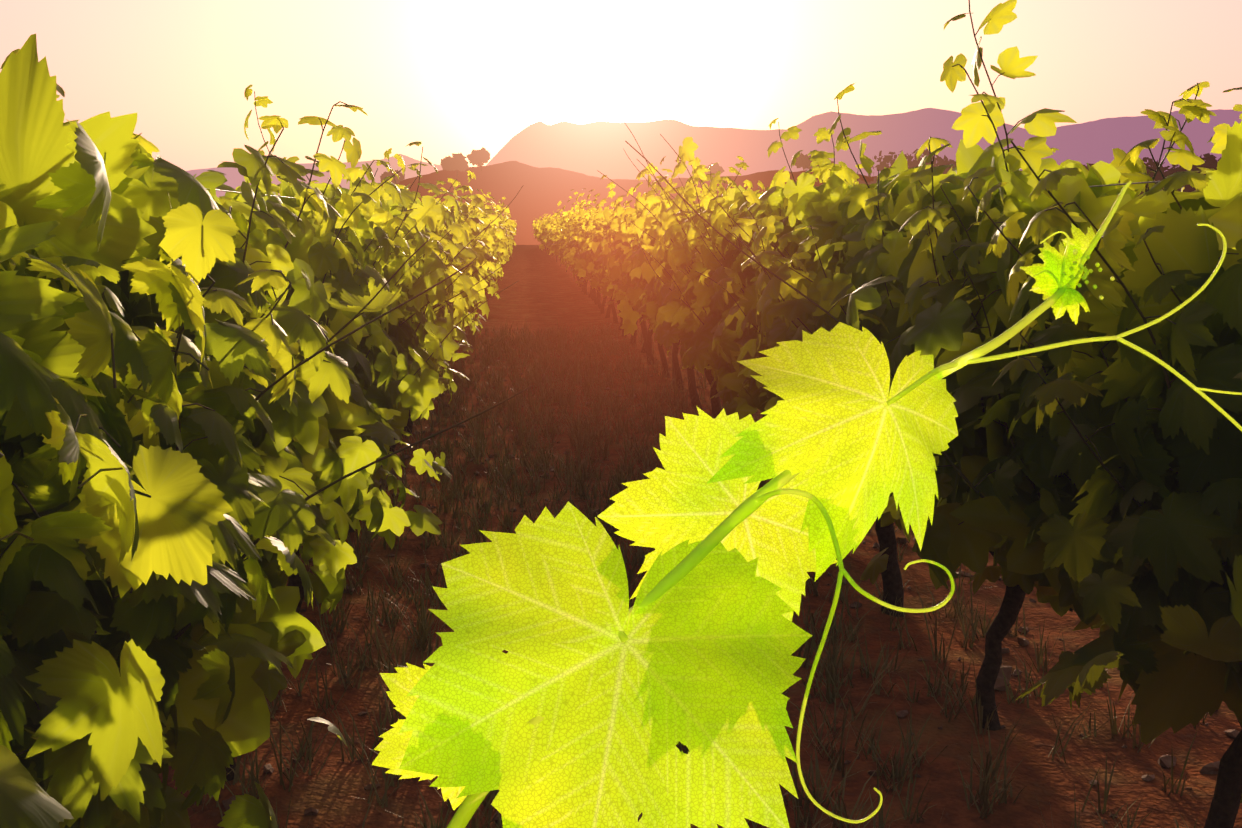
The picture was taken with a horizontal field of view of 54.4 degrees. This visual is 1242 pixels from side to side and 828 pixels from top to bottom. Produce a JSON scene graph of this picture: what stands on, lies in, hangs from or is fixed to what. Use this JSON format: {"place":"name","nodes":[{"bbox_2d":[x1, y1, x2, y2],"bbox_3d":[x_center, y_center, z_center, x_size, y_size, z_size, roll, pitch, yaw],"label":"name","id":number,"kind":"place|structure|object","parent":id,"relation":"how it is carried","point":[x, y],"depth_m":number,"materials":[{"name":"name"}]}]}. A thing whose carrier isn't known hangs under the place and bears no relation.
{"place":"outdoors","nodes":[
{"label":"outdoors","id":0,"kind":"place"},
{"bbox_2d":[186,154,442,197],"bbox_3d":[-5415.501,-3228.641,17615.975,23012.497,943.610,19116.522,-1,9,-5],"label":"mountain range","id":1,"kind":"structure","parent":0,"point":[234,177],"depth_m":14276.93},
{"bbox_2d":[490,205,592,272],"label":"vine leaves","id":2,"kind":"object","parent":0,"point":[546,229],"depth_m":38.01,"materials":[{"name":"plant"}]},
{"bbox_2d":[0,0,1241,170],"label":"sky","id":3,"kind":"structure","parent":0,"point":[449,77],"materials":[{"name":"white"}]},
{"bbox_2d":[382,161,876,244],"bbox_3d":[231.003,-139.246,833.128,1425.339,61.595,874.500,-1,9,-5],"label":"hill","id":4,"kind":"structure","parent":0,"point":[543,191],"depth_m":644.12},
{"bbox_2d":[339,147,1220,195],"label":"tree line","id":5,"kind":"object","parent":4,"relation":"on","point":[458,161],"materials":[{"name":"plant"}]},
{"bbox_2d":[116,245,1241,827],"bbox_3d":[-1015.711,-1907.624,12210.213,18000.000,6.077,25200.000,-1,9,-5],"label":"ground","id":6,"kind":"structure","parent":0,"point":[546,289],"depth_m":3.54,"materials":[{"name":"soil"}]},
{"bbox_2d":[348,247,674,531],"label":"vine posts","id":7,"kind":"object","parent":6,"relation":"on","point":[351,529],"depth_m":10.53,"materials":[{"name":"brown wood"}]},
{"bbox_2d":[53,181,1241,664],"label":"trellis wires","id":8,"kind":"object","parent":7,"relation":"attached to","point":[1097,185],"depth_m":2.73,"materials":[{"name":"grey metal"}]},
{"bbox_2d":[0,0,1238,755],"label":"vine shoots","id":9,"kind":"object","parent":6,"relation":"on","point":[360,312],"depth_m":2.57,"materials":[{"name":"green plant"}]},
{"bbox_2d":[0,0,1241,827],"bbox_3d":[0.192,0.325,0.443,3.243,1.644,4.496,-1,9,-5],"label":"vine leaves","id":10,"kind":"object","parent":6,"relation":"on","point":[90,208],"depth_m":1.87,"materials":[{"name":"green plant"}]},
{"bbox_2d":[447,181,1241,827],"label":"shoot stem tendrils","id":11,"kind":"object","parent":10,"relation":"attached to","point":[677,573],"depth_m":0.63,"materials":[{"name":"green plant"}]},
{"bbox_2d":[372,663,465,809],"bbox_3d":[-0.089,0.171,0.651,0.095,0.102,0.018,0,9,0],"label":"leaf","id":12,"kind":"object","parent":11,"relation":"attached to","point":[393,744],"depth_m":0.65,"materials":[{"name":"plant"}]},
{"bbox_2d":[398,501,812,827],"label":"leaf","id":13,"kind":"object","parent":11,"relation":"attached to","point":[702,664],"depth_m":0.58,"materials":[{"name":"plant"}]},
{"bbox_2d":[597,407,837,621],"bbox_3d":[0.061,0.067,0.685,0.148,0.144,0.019,-1,9,-8],"label":"leaf","id":14,"kind":"object","parent":11,"relation":"attached to","point":[677,501],"depth_m":0.68,"materials":[{"name":"plant"}]},
{"bbox_2d":[706,322,957,581],"bbox_3d":[0.119,0.020,0.657,0.144,0.136,0.065,0,9,2],"label":"leaf","id":15,"kind":"object","parent":11,"relation":"attached to","point":[849,434],"depth_m":0.64,"materials":[{"name":"plant"}]},
{"bbox_2d":[1019,248,1061,295],"bbox_3d":[0.249,-0.083,0.703,0.029,0.028,0.020,-1,9,-5],"label":"young leaf","id":16,"kind":"object","parent":11,"relation":"attached to","point":[1052,264],"depth_m":0.70,"materials":[{"name":"plant"}]},
{"bbox_2d":[1028,241,1082,292],"bbox_3d":[0.257,-0.083,0.703,0.037,0.035,0.024,-1,9,-5],"label":"flower bud cluster","id":17,"kind":"object","parent":11,"relation":"attached to","point":[1052,287],"depth_m":0.70,"materials":[{"name":"plant"}]},
{"bbox_2d":[1042,241,1081,299],"bbox_3d":[0.259,-0.084,0.709,0.023,0.035,0.034,6,11,34],"label":"young leaf","id":18,"kind":"object","parent":11,"relation":"attached to","point":[1061,249],"depth_m":0.71,"materials":[{"name":"green plant"}]},
{"bbox_2d":[1051,288,1089,323],"bbox_3d":[0.260,-0.064,0.704,0.025,0.022,0.020,-1,9,-5],"label":"young leaf","id":19,"kind":"object","parent":11,"relation":"attached to","point":[1069,300],"depth_m":0.69,"materials":[{"name":"green plant"}]},
{"bbox_2d":[1061,224,1094,254],"bbox_3d":[0.271,-0.100,0.707,0.024,0.023,0.014,-3,9,-19],"label":"young leaf","id":20,"kind":"object","parent":11,"relation":"attached to","point":[1081,241],"depth_m":0.70,"materials":[{"name":"plant"}]},
{"bbox_2d":[189,316,1207,827],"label":"dry grass tufts","id":21,"kind":"object","parent":6,"relation":"on","point":[541,346],"depth_m":4.92,"materials":[{"name":"brown plant"}]},
{"bbox_2d":[222,368,1238,823],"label":"soil clods","id":22,"kind":"object","parent":6,"relation":"on","point":[1162,760],"depth_m":3.75,"materials":[{"name":"brown soil"}]},
{"bbox_2d":[225,273,1241,827],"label":"vine trunks","id":23,"kind":"object","parent":6,"relation":"on","point":[1225,805],"depth_m":3.31,"materials":[{"name":"brown plant"}]},
{"bbox_2d":[417,137,1215,392],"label":"vine leaves","id":24,"kind":"object","parent":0,"point":[602,250],"depth_m":11.48,"materials":[{"name":"plant"}]},
{"bbox_2d":[748,152,950,176],"bbox_3d":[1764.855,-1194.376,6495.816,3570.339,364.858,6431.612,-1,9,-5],"label":"mountain spur","id":25,"kind":"structure","parent":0,"point":[847,159],"depth_m":5574.70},
{"bbox_2d":[486,108,1241,179],"bbox_3d":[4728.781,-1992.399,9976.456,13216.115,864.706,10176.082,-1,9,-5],"label":"mountain range","id":26,"kind":"structure","parent":0,"point":[590,149],"depth_m":7748.08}
]}

